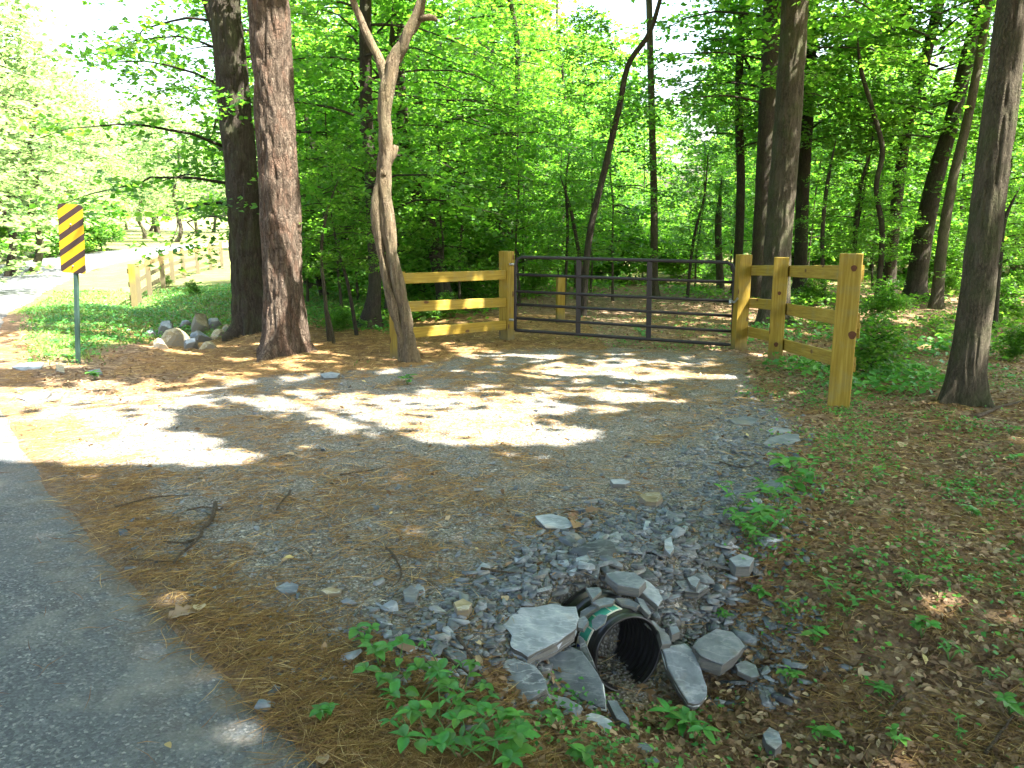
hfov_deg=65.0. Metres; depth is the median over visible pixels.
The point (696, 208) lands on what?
sapling
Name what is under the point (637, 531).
slate piece
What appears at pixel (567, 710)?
slate piece
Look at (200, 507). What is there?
fallen stick
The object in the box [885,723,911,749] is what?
weed
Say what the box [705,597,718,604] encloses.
slate piece
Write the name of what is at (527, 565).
slate piece
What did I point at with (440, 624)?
slate piece
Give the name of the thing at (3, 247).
roadside shrub
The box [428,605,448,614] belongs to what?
slate piece
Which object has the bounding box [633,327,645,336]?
weed
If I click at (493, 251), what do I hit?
shrub
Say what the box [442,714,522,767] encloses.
weed
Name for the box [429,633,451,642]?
slate piece
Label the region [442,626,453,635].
slate piece
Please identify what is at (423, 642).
weed
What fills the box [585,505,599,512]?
fallen leaf
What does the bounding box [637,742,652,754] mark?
slate slab
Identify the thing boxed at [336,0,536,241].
woodland tree
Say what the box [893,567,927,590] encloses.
weed
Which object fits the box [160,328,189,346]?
boulder
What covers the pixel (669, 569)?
slate piece
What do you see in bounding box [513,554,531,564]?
slate piece
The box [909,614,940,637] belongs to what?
weed
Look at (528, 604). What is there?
slate piece
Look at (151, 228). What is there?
distant tree
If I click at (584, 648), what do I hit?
slate slab
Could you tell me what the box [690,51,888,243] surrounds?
woodland tree
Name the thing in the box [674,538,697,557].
slate piece
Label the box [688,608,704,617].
slate piece
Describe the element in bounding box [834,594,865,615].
weed
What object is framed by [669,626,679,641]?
slate slab
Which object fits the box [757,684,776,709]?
slate piece
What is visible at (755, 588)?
weed
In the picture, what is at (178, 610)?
fallen leaf
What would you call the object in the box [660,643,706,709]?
slate slab
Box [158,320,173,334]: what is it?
boulder
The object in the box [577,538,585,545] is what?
slate piece
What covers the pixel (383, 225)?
dead tree
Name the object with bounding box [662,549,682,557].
slate piece
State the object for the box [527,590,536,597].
slate piece
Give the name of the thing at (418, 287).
shrub
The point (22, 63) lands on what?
distant tree
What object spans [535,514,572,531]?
slate slab
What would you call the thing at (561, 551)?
slate piece
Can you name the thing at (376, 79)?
woodland tree
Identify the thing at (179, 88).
leafy tree
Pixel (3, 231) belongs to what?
roadside shrub
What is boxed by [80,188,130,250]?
roadside shrub
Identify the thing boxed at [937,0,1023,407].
oak tree
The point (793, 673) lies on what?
weed
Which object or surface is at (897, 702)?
fallen stick
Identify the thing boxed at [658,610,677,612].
slate piece
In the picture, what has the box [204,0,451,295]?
woodland tree
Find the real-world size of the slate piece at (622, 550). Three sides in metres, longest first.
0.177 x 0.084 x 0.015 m
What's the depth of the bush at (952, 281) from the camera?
21.02 m
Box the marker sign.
[57,203,85,364]
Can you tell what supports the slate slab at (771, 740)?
on the ground at (114, 277)
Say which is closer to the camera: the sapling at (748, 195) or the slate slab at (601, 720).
the slate slab at (601, 720)
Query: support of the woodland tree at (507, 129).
on the ground at (114, 277)
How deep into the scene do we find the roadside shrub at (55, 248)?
54.12 m
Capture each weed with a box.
[59,353,74,359]
[85,370,100,379]
[309,702,339,719]
[348,622,379,643]
[352,634,431,682]
[358,641,393,666]
[376,658,458,699]
[379,694,458,727]
[389,700,475,753]
[395,666,473,720]
[398,374,417,382]
[406,657,493,693]
[417,638,468,680]
[417,700,528,757]
[435,696,520,745]
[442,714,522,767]
[446,672,500,719]
[454,710,533,751]
[494,723,540,758]
[508,718,533,740]
[538,708,563,725]
[565,743,593,767]
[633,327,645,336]
[648,697,702,735]
[677,712,720,744]
[711,607,733,618]
[713,480,758,509]
[723,507,750,521]
[729,514,763,536]
[735,515,785,544]
[742,501,777,515]
[749,507,787,531]
[749,585,771,598]
[752,477,785,497]
[760,486,800,507]
[767,452,806,471]
[768,503,806,527]
[773,459,815,491]
[774,598,800,615]
[776,664,805,685]
[780,454,824,481]
[801,625,828,645]
[806,724,842,740]
[816,574,841,596]
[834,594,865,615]
[843,493,863,505]
[850,546,865,555]
[865,680,893,696]
[873,552,888,569]
[874,467,890,479]
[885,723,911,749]
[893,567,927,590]
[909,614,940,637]
[921,475,939,488]
[937,638,969,661]
[949,711,967,742]
[961,504,981,515]
[978,666,1007,681]
[993,691,1023,716]
[1004,424,1018,433]
[1004,453,1023,462]
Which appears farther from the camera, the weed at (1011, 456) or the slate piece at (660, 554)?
the weed at (1011, 456)
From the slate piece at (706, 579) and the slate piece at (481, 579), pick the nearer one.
the slate piece at (481, 579)
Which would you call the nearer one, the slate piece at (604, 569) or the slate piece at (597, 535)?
the slate piece at (604, 569)
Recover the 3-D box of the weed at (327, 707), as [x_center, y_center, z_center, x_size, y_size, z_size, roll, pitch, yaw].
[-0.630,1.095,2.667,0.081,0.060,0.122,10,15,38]
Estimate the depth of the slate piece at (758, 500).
4.74 m
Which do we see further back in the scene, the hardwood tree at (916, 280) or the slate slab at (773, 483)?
the hardwood tree at (916, 280)
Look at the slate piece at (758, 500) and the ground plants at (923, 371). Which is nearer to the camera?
the slate piece at (758, 500)
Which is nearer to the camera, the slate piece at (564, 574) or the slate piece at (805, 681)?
the slate piece at (805, 681)
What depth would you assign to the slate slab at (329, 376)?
9.92 m
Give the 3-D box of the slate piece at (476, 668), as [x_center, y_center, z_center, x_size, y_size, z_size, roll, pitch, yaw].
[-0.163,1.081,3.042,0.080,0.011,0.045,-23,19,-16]
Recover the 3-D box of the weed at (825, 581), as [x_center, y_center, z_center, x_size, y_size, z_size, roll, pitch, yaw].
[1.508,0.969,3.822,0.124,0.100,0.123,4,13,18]
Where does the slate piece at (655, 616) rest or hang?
on the ground at (114, 277)
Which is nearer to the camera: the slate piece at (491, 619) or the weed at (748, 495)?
the slate piece at (491, 619)
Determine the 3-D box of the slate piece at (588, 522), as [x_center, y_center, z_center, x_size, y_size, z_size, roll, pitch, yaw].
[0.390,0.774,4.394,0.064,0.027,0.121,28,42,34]
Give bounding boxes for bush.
[159,274,174,286]
[182,278,205,294]
[320,305,352,331]
[419,290,461,318]
[517,259,555,296]
[605,265,628,276]
[693,264,729,287]
[791,278,833,304]
[821,305,834,323]
[825,310,918,382]
[858,275,919,325]
[929,268,960,293]
[990,317,1023,361]
[999,272,1023,323]
[1001,268,1023,293]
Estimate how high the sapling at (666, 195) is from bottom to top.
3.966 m
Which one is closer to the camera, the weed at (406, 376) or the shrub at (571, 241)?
the weed at (406, 376)
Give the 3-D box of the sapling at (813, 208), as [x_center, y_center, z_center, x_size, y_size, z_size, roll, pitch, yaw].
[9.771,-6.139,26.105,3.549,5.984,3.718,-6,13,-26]
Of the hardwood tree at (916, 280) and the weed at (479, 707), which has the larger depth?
the hardwood tree at (916, 280)
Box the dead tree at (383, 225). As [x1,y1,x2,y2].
[349,0,437,362]
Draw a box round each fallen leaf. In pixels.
[164,742,171,747]
[168,604,199,617]
[192,603,205,610]
[316,754,329,763]
[397,643,415,653]
[561,509,578,513]
[568,512,577,519]
[570,517,583,528]
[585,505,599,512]
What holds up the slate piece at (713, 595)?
on the ground at (114, 277)
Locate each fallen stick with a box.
[115,495,191,507]
[124,558,169,561]
[162,501,217,562]
[187,506,220,510]
[276,489,290,509]
[339,467,384,475]
[385,546,401,586]
[414,642,487,690]
[455,634,508,706]
[480,567,521,573]
[719,461,758,467]
[742,654,788,694]
[867,692,907,738]
[975,400,1023,417]
[983,715,1013,754]
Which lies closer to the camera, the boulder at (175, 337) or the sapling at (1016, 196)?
the boulder at (175, 337)
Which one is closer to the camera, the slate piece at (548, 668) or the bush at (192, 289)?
the slate piece at (548, 668)
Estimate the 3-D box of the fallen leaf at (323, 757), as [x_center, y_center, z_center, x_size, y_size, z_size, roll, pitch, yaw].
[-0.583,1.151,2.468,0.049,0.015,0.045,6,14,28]
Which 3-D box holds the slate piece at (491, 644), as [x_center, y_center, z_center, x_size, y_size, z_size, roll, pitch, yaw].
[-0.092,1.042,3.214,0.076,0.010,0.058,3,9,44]
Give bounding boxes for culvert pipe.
[564,585,660,691]
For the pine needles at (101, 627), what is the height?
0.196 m
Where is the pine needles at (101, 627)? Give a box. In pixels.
[0,442,274,765]
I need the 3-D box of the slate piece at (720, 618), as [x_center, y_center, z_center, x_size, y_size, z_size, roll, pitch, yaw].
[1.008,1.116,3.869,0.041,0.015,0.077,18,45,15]
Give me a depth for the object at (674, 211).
34.76 m
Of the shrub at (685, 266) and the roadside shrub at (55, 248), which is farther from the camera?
the roadside shrub at (55, 248)
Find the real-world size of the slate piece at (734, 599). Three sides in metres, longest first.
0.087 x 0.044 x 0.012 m
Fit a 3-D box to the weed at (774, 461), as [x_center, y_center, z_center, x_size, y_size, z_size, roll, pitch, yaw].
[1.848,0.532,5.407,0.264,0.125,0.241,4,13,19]
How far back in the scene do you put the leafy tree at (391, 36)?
15.32 m
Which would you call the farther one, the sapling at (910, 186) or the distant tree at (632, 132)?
the distant tree at (632, 132)
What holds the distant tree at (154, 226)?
on the ground at (114, 277)
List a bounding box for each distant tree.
[0,41,109,249]
[0,50,92,208]
[0,125,31,211]
[4,59,123,205]
[20,74,130,205]
[54,82,128,215]
[71,121,134,221]
[74,119,152,215]
[96,103,186,238]
[102,134,147,229]
[104,99,183,230]
[107,96,191,231]
[111,99,205,233]
[119,92,215,241]
[154,118,224,232]
[170,108,225,231]
[324,1,454,171]
[331,18,433,230]
[426,0,590,166]
[465,2,570,187]
[536,32,636,200]
[567,24,681,228]
[575,90,648,201]
[633,100,700,217]
[667,50,746,208]
[678,53,760,239]
[687,17,822,222]
[811,4,939,236]
[901,74,968,228]
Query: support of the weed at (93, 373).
on the ground at (114, 277)
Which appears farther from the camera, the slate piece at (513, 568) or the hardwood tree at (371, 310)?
the hardwood tree at (371, 310)
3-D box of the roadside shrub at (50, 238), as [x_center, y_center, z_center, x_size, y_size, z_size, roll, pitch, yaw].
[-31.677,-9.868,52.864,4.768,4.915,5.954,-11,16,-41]
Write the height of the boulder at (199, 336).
0.372 m
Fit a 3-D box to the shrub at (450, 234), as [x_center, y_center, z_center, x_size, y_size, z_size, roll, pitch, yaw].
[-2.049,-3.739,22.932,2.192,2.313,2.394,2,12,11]
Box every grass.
[10,270,630,364]
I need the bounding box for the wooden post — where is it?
[555,277,564,322]
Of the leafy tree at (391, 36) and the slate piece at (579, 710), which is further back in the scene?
the leafy tree at (391, 36)
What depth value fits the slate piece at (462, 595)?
3.53 m
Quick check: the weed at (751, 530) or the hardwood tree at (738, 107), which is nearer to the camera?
the weed at (751, 530)
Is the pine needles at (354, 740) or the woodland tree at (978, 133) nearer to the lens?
the pine needles at (354, 740)
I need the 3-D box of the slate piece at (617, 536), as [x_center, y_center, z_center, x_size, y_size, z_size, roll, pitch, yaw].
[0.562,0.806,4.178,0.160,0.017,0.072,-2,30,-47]
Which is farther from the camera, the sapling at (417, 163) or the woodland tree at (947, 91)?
the woodland tree at (947, 91)
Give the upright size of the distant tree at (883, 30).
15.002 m
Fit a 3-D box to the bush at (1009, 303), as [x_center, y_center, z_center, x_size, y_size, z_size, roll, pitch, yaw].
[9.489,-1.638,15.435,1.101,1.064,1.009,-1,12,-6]
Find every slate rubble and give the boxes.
[10,352,842,723]
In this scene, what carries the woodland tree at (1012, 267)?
on the ground at (114, 277)
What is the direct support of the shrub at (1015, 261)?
on the ground at (114, 277)
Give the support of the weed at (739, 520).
on the ground at (114, 277)
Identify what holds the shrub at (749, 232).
on the ground at (114, 277)
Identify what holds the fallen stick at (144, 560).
on the ground at (114, 277)
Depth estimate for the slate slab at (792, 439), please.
6.20 m
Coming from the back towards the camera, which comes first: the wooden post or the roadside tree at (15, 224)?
the roadside tree at (15, 224)
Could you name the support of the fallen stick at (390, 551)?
on the ground at (114, 277)
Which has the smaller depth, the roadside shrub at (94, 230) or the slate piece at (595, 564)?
the slate piece at (595, 564)
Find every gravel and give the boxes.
[19,354,804,716]
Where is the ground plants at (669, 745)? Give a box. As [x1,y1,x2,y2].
[512,293,1023,767]
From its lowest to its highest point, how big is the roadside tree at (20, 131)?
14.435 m
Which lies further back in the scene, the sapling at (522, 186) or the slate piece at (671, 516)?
the sapling at (522, 186)
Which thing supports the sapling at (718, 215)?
on the ground at (114, 277)
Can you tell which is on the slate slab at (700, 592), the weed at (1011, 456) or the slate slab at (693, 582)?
the slate slab at (693, 582)
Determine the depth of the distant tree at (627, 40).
56.53 m
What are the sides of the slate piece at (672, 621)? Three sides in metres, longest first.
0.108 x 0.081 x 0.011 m
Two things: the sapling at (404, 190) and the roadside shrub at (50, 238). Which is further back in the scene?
the roadside shrub at (50, 238)
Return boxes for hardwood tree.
[187,0,525,329]
[307,0,623,299]
[553,0,955,298]
[596,0,900,293]
[646,0,660,295]
[702,0,989,294]
[800,0,1023,294]
[805,0,1023,301]
[927,0,992,309]
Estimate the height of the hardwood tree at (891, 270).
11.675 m
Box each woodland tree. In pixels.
[167,0,359,198]
[197,36,402,289]
[203,12,378,221]
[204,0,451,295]
[302,1,491,247]
[327,30,433,190]
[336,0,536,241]
[342,35,508,291]
[392,0,615,290]
[405,38,484,192]
[417,0,622,235]
[436,6,565,234]
[457,0,648,273]
[459,75,560,173]
[532,47,645,211]
[544,97,637,215]
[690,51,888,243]
[696,103,755,222]
[730,55,888,228]
[808,27,959,252]
[813,27,976,273]
[831,44,932,220]
[833,68,939,269]
[883,31,1023,282]
[894,64,1020,175]
[907,109,1023,187]
[949,72,1023,206]
[950,65,1023,276]
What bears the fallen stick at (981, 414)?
on the ground at (114, 277)
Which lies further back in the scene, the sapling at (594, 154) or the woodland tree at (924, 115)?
the woodland tree at (924, 115)
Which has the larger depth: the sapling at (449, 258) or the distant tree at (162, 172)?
the distant tree at (162, 172)
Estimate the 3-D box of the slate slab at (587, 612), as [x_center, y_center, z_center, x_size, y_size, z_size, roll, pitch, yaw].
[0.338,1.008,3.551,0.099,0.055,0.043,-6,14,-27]
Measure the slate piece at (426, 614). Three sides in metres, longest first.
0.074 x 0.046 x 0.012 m
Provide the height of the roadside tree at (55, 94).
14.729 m
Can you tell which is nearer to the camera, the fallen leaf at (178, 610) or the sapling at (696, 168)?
the fallen leaf at (178, 610)
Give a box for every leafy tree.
[6,0,423,318]
[94,0,410,244]
[241,0,534,315]
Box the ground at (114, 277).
[0,217,1023,767]
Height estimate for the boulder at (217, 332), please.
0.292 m
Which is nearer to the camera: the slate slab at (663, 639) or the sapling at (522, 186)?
the slate slab at (663, 639)
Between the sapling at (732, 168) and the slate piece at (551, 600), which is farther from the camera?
the sapling at (732, 168)
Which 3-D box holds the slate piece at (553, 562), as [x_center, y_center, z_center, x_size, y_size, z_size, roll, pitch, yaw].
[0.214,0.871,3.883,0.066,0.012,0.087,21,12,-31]
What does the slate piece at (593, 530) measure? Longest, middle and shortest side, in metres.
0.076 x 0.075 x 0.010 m
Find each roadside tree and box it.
[0,0,94,276]
[0,0,123,271]
[0,4,90,253]
[0,28,58,282]
[0,53,74,227]
[0,55,146,238]
[42,103,146,243]
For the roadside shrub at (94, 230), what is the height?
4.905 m
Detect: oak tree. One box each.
[661,0,912,326]
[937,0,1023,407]
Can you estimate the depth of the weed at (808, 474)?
4.96 m
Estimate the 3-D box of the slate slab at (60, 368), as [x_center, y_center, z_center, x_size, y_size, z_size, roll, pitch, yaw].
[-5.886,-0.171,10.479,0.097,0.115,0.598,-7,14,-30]
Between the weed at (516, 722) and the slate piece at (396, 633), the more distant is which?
the slate piece at (396, 633)
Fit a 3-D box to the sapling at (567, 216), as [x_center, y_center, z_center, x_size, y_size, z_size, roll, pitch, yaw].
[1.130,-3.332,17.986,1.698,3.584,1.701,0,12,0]
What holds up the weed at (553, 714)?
on the ground at (114, 277)
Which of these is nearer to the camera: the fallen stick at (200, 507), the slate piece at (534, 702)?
the slate piece at (534, 702)
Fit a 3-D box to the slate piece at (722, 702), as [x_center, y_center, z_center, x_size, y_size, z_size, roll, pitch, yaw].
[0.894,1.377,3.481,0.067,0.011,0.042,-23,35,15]
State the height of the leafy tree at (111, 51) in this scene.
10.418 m
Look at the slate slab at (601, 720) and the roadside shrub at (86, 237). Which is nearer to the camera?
the slate slab at (601, 720)
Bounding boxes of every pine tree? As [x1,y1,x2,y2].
[208,0,262,342]
[247,0,317,361]
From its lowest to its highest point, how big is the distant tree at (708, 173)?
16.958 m
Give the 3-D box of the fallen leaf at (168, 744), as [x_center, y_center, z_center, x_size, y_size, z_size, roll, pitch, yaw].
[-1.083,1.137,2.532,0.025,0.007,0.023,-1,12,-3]
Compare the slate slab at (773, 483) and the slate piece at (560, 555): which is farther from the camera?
the slate slab at (773, 483)
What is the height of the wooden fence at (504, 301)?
1.601 m
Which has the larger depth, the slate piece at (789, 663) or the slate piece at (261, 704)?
the slate piece at (789, 663)
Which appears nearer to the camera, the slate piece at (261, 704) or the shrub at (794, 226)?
the slate piece at (261, 704)
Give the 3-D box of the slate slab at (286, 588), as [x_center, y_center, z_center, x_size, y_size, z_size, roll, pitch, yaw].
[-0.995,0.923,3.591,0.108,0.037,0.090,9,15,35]
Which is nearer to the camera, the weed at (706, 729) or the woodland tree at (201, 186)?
the weed at (706, 729)
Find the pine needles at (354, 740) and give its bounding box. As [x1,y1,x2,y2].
[0,312,1023,767]
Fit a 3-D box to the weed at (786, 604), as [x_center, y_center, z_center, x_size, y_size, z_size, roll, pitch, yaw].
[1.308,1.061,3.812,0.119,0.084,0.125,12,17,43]
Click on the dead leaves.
(734, 746)
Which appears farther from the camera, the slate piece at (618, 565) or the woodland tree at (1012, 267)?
the woodland tree at (1012, 267)
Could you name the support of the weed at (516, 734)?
on the ground at (114, 277)
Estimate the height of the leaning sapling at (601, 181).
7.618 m
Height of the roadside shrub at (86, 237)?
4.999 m
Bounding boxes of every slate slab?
[12,362,44,369]
[16,391,51,400]
[56,364,64,373]
[88,368,102,376]
[275,582,298,594]
[320,372,339,379]
[403,585,418,604]
[503,604,578,663]
[503,658,549,702]
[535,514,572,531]
[549,647,606,711]
[550,695,582,713]
[578,617,588,632]
[578,634,596,669]
[579,713,611,734]
[580,607,599,617]
[586,587,601,602]
[591,597,614,608]
[591,614,606,630]
[605,571,646,596]
[607,700,629,730]
[610,479,630,487]
[615,598,639,610]
[635,597,651,618]
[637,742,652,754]
[639,579,662,610]
[644,620,670,649]
[644,758,659,764]
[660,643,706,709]
[664,537,673,557]
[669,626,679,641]
[675,580,708,599]
[686,575,699,591]
[692,629,744,675]
[728,554,753,576]
[729,416,758,424]
[734,660,758,681]
[759,480,783,493]
[762,727,781,757]
[763,433,800,446]
[765,427,792,433]
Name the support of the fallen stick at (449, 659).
on the ground at (114, 277)
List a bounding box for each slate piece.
[254,699,278,712]
[338,649,361,662]
[342,597,356,605]
[369,606,379,612]
[373,577,385,586]
[375,602,388,609]
[380,600,398,612]
[383,629,392,639]
[387,629,402,640]
[389,638,401,651]
[402,627,410,634]
[410,636,425,640]
[415,584,424,590]
[420,620,431,626]
[423,611,429,619]
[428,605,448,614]
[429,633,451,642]
[429,640,443,657]
[436,621,446,628]
[442,587,458,594]
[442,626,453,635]
[442,649,456,659]
[446,619,458,631]
[447,651,466,668]
[448,618,469,625]
[449,640,463,648]
[457,615,466,619]
[457,669,467,676]
[459,591,469,600]
[461,723,476,729]
[462,570,477,574]
[470,665,478,672]
[472,577,484,584]
[474,599,486,612]
[476,562,489,576]
[476,599,487,611]
[477,599,489,605]
[479,585,494,595]
[483,612,494,618]
[483,641,498,647]
[486,574,496,581]
[486,617,496,622]
[490,656,505,665]
[494,623,505,632]
[495,585,522,591]
[501,565,523,576]
[502,597,507,606]
[509,577,520,585]
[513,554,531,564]
[514,574,523,579]
[521,547,532,555]
[522,547,536,553]
[523,585,537,591]
[523,599,534,606]
[524,576,531,582]
[525,563,537,566]
[526,565,536,573]
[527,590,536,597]
[528,700,537,707]
[529,574,544,579]
[536,586,551,592]
[538,568,548,578]
[539,663,552,674]
[547,599,560,604]
[547,682,558,690]
[550,559,557,567]
[550,572,567,577]
[552,550,568,552]
[552,586,569,596]
[556,552,568,559]
[556,566,566,569]
[558,535,576,546]
[558,559,568,567]
[562,531,581,540]
[563,692,572,697]
[563,707,576,719]
[568,568,576,577]
[568,707,582,716]
[570,539,618,560]
[573,695,584,710]
[574,569,586,577]
[575,582,585,588]
[576,555,594,561]
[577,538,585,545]
[578,561,594,570]
[579,518,591,528]
[583,529,596,532]
[585,560,599,579]
[587,565,598,578]
[591,532,608,539]
[598,560,612,566]
[600,555,622,569]
[600,565,609,573]
[603,528,612,532]
[607,535,627,546]
[613,533,623,539]
[614,525,625,532]
[616,547,636,552]
[621,532,635,537]
[626,530,646,533]
[627,549,637,554]
[633,568,645,574]
[638,565,657,581]
[638,597,657,611]
[640,530,645,538]
[643,520,652,532]
[648,551,664,561]
[650,611,660,621]
[651,550,665,558]
[657,585,668,590]
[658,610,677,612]
[660,566,673,572]
[661,507,680,516]
[661,594,669,600]
[661,618,682,639]
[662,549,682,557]
[663,511,677,522]
[665,617,676,634]
[667,525,675,528]
[669,613,681,626]
[670,525,686,538]
[670,593,680,598]
[672,537,685,543]
[673,611,683,616]
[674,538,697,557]
[676,512,686,517]
[678,567,696,570]
[685,517,695,523]
[685,538,697,544]
[685,546,700,549]
[687,629,699,639]
[687,631,701,635]
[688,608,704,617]
[694,571,714,583]
[695,553,704,564]
[699,605,713,610]
[700,505,713,517]
[701,592,721,598]
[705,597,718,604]
[709,584,733,597]
[710,621,722,630]
[711,563,729,570]
[713,698,725,704]
[715,543,732,548]
[715,583,723,593]
[717,513,729,524]
[717,610,725,622]
[720,537,735,546]
[720,680,749,684]
[721,541,740,550]
[721,547,733,557]
[724,571,737,580]
[724,618,733,624]
[725,699,738,705]
[726,597,739,600]
[729,625,759,645]
[731,490,750,495]
[735,618,746,630]
[738,506,752,510]
[739,596,749,602]
[751,498,761,503]
[752,567,764,577]
[756,537,780,542]
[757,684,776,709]
[759,665,770,677]
[761,672,774,682]
[763,616,776,629]
[771,692,799,705]
[782,658,809,668]
[797,678,813,684]
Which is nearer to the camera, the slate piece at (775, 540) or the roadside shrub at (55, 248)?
the slate piece at (775, 540)
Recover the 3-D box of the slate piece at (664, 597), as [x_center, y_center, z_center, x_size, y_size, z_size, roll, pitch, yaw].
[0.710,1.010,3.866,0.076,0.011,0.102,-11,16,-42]
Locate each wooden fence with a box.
[127,242,223,306]
[389,251,513,358]
[731,253,864,408]
[807,244,906,264]
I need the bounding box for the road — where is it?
[0,243,320,767]
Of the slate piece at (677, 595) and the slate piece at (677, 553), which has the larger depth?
the slate piece at (677, 553)
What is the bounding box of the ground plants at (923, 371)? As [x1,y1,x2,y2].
[719,321,1023,396]
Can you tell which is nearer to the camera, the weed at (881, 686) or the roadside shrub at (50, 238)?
the weed at (881, 686)
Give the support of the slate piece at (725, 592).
on the ground at (114, 277)
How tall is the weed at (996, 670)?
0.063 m
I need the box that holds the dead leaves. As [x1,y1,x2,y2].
[22,300,1023,767]
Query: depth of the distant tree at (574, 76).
64.76 m
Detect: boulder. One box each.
[146,330,157,337]
[153,338,168,349]
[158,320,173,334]
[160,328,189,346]
[179,320,190,328]
[184,338,198,349]
[189,330,211,342]
[191,313,210,332]
[199,341,216,349]
[208,318,221,329]
[210,329,224,339]
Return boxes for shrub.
[0,202,45,259]
[0,240,19,256]
[6,200,59,257]
[7,198,59,255]
[30,200,97,254]
[45,188,112,252]
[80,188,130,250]
[85,204,123,251]
[302,183,367,298]
[381,214,466,300]
[401,224,472,271]
[428,223,522,298]
[451,227,541,257]
[510,226,556,268]
[525,197,582,264]
[544,203,624,272]
[550,191,682,284]
[551,218,626,280]
[596,208,698,281]
[633,220,714,282]
[659,225,708,278]
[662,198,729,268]
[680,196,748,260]
[723,204,752,258]
[744,172,872,264]
[744,195,858,264]
[865,208,964,284]
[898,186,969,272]
[1003,223,1023,268]
[1003,244,1023,268]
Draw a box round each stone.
[320,587,341,596]
[454,599,471,618]
[638,492,662,506]
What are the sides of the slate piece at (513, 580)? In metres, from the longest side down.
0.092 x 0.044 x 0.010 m
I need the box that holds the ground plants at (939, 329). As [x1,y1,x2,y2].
[307,259,1023,354]
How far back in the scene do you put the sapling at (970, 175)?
31.95 m
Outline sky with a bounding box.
[0,0,992,216]
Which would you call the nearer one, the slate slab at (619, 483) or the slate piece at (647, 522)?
the slate piece at (647, 522)
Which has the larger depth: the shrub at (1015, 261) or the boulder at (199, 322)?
the shrub at (1015, 261)
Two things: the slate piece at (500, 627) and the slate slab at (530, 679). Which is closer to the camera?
the slate slab at (530, 679)
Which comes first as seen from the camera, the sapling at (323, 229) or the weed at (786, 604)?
the weed at (786, 604)
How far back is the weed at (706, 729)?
3.10 m
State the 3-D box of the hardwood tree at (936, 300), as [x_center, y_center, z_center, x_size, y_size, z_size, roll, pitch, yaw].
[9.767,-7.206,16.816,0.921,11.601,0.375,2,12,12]
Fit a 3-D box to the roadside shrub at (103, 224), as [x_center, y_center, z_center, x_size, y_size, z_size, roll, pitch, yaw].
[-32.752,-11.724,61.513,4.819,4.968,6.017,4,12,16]
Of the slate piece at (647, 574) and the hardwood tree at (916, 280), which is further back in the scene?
the hardwood tree at (916, 280)
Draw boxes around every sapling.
[211,70,364,303]
[297,99,422,309]
[297,136,373,341]
[302,71,403,299]
[307,91,400,282]
[309,132,413,334]
[317,93,467,270]
[324,297,335,343]
[366,106,451,247]
[391,64,544,298]
[391,100,498,299]
[392,142,451,248]
[439,113,558,282]
[450,97,578,302]
[453,148,510,249]
[472,102,562,255]
[475,73,593,287]
[519,83,612,274]
[520,145,589,273]
[525,153,597,305]
[538,133,644,292]
[541,145,618,288]
[549,156,628,306]
[552,0,661,316]
[555,82,685,300]
[559,147,638,270]
[602,156,644,213]
[604,110,696,276]
[609,157,663,227]
[615,178,659,270]
[639,179,685,225]
[656,153,718,297]
[658,138,746,285]
[692,135,756,274]
[696,175,752,289]
[709,144,755,252]
[710,115,832,255]
[710,178,753,253]
[745,101,866,279]
[792,140,860,304]
[809,160,843,196]
[811,88,930,267]
[828,106,950,286]
[832,155,905,260]
[845,28,927,298]
[866,144,922,266]
[872,123,953,272]
[873,143,966,263]
[893,128,975,219]
[901,120,976,233]
[918,75,1023,277]
[930,87,1023,263]
[948,106,1023,264]
[953,142,1023,330]
[1003,83,1023,256]
[1005,135,1023,260]
[1005,157,1023,264]
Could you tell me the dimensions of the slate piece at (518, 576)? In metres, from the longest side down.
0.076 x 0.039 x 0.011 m
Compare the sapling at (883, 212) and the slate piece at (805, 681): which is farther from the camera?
the sapling at (883, 212)
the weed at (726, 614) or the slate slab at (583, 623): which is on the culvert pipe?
the slate slab at (583, 623)
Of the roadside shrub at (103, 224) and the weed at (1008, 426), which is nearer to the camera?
the weed at (1008, 426)
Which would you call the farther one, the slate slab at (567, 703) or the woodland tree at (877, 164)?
the woodland tree at (877, 164)
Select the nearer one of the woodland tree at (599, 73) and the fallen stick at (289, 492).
the fallen stick at (289, 492)
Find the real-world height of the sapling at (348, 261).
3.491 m
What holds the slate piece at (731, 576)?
on the ground at (114, 277)
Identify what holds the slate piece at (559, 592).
on the ground at (114, 277)
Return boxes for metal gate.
[509,255,734,345]
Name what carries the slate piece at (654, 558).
on the ground at (114, 277)
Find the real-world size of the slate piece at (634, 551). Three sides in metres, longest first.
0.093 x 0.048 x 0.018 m
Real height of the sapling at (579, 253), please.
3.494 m
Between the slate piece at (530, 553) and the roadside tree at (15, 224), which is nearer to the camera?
the slate piece at (530, 553)
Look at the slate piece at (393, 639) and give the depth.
3.12 m
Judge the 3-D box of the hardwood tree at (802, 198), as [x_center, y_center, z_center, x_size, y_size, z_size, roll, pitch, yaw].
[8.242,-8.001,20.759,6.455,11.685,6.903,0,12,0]
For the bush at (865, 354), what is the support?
on the ground at (114, 277)
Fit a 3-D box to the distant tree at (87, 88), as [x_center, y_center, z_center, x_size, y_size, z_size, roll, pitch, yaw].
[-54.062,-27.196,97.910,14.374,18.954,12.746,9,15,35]

